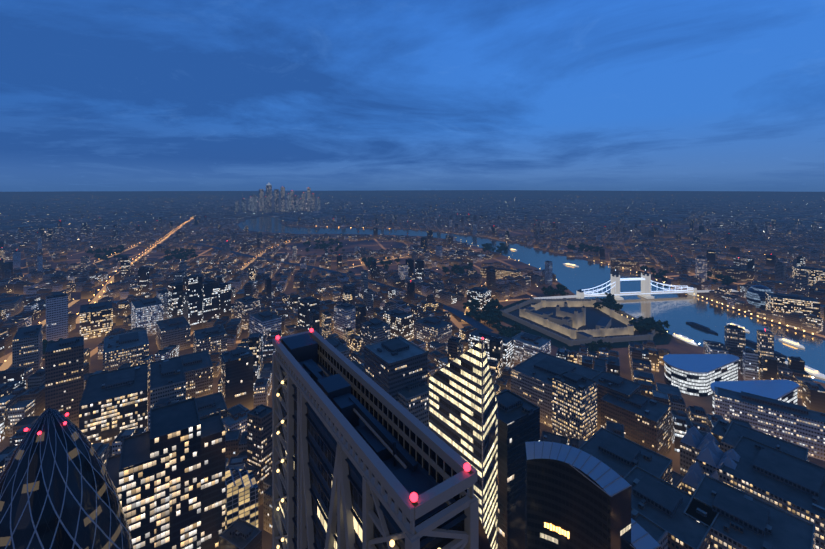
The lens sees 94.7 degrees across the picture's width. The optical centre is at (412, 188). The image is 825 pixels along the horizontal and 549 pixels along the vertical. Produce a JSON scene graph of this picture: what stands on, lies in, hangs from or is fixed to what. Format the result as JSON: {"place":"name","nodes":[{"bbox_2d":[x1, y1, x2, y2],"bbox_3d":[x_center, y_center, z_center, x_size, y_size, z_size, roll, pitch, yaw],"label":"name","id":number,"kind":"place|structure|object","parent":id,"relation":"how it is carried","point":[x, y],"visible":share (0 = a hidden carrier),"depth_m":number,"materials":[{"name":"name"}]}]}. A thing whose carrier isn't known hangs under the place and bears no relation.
{"place":"outdoors","nodes":[
{"label":"outdoors","id":0,"kind":"place"},
{"bbox_2d":[272,330,491,548],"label":"skyscraper","id":1,"kind":"structure","parent":0,"point":[360,453],"depth_m":54.87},
{"bbox_2d":[277,381,440,548],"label":"facade lights","id":2,"kind":"object","parent":1,"relation":"attached to","point":[392,543],"visible":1,"depth_m":75.13},
{"bbox_2d":[276,328,470,501],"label":"aircraft warning lights","id":3,"kind":"object","parent":1,"relation":"on","point":[414,495],"visible":0.98,"depth_m":43.01},
{"bbox_2d":[0,190,824,548],"bbox_3d":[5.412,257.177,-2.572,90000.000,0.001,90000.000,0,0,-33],"label":"ground","id":4,"kind":"structure","parent":0,"point":[672,346],"depth_m":1603.08,"materials":[{"name":"grey"}]},
{"bbox_2d":[0,408,133,548],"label":"gherkin-shaped skyscraper","id":5,"kind":"structure","parent":4,"relation":"on","point":[58,490],"depth_m":127.20,"materials":[{"name":"blue glass"}]},
{"bbox_2d":[24,413,68,434],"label":"aircraft warning lights","id":6,"kind":"object","parent":5,"relation":"attached to","point":[39,432],"visible":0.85,"depth_m":130.25},
{"bbox_2d":[225,468,257,528],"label":"office building","id":7,"kind":"structure","parent":4,"relation":"on","point":[241,494],"depth_m":263.58,"materials":[{"name":"glass"}]},
{"bbox_2d":[235,185,319,211],"bbox_3d":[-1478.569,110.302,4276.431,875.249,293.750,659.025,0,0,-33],"label":"distant skyscrapers","id":8,"kind":"structure","parent":4,"relation":"on","point":[294,203],"depth_m":4220.40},
{"bbox_2d":[43,238,738,358],"bbox_3d":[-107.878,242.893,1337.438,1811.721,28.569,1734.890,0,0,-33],"label":"trees","id":9,"kind":"object","parent":4,"relation":"on","point":[490,312],"visible":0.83,"depth_m":902.16,"materials":[{"name":"green plant"}]},
{"bbox_2d":[0,217,813,377],"bbox_3d":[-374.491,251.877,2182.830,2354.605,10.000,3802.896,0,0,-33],"label":"street lights","id":10,"kind":"object","parent":4,"relation":"on","point":[7,363],"visible":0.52,"depth_m":922.62,"materials":[{"name":"orange"}]},
{"bbox_2d":[0,197,824,548],"bbox_3d":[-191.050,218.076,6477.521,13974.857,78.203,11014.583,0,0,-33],"label":"city buildings","id":11,"kind":"structure","parent":4,"relation":"on","point":[776,247],"depth_m":1096.32,"materials":[{"name":"grey concrete"}]},
{"bbox_2d":[0,248,824,548],"bbox_3d":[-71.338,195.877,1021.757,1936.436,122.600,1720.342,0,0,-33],"label":"blocks","id":12,"kind":"structure","parent":4,"relation":"on","point":[166,472],"depth_m":355.75,"materials":[{"name":"grey concrete"}]},
{"bbox_2d":[429,339,497,548],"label":"skyscraper","id":13,"kind":"structure","parent":4,"relation":"on","point":[463,413],"depth_m":178.73,"materials":[{"name":"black glass"}]},
{"bbox_2d":[496,297,672,350],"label":"tower of london","id":14,"kind":"structure","parent":4,"relation":"on","point":[571,324],"depth_m":704.52,"materials":[{"name":"beige stone"}]},
{"bbox_2d":[525,441,660,548],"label":"curved-roof skyscraper","id":15,"kind":"structure","parent":4,"relation":"on","point":[575,498],"depth_m":176.69,"materials":[{"name":"black glass"}]},
{"bbox_2d":[534,269,738,299],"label":"bascule bridge","id":16,"kind":"structure","parent":4,"relation":"on","point":[646,292],"depth_m":892.32,"materials":[{"name":"grey stone"}]},
{"bbox_2d":[680,442,719,495],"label":"building walls","id":17,"kind":"structure","parent":4,"relation":"on","point":[688,455],"depth_m":304.64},
{"bbox_2d":[680,426,739,487],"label":"minster court roofs","id":18,"kind":"structure","parent":17,"relation":"on","point":[712,453],"depth_m":278.05,"materials":[{"name":"grey metal"}]},
{"bbox_2d":[663,354,798,414],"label":"curved office buildings","id":19,"kind":"structure","parent":4,"relation":"on","point":[700,375],"depth_m":473.79,"materials":[{"name":"white glass"}]},
{"bbox_2d":[746,285,772,308],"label":"city hall","id":20,"kind":"structure","parent":4,"relation":"on","point":[756,295],"depth_m":819.66,"materials":[{"name":"grey glass"}]},
{"bbox_2d":[0,0,824,191],"label":"sky","id":21,"kind":"structure","parent":0,"point":[96,95],"materials":[{"name":"blue"}]},
{"bbox_2d":[237,208,824,382],"bbox_3d":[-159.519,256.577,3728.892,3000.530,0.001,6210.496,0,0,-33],"label":"river","id":22,"kind":"structure","parent":0,"point":[677,311],"depth_m":878.51,"materials":[{"name":"liquid"}]},
{"bbox_2d":[510,249,824,378],"bbox_3d":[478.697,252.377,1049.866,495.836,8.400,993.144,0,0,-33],"label":"boats","id":23,"kind":"object","parent":22,"relation":"on","point":[812,371],"visible":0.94,"depth_m":631.11,"materials":[{"name":"white"}]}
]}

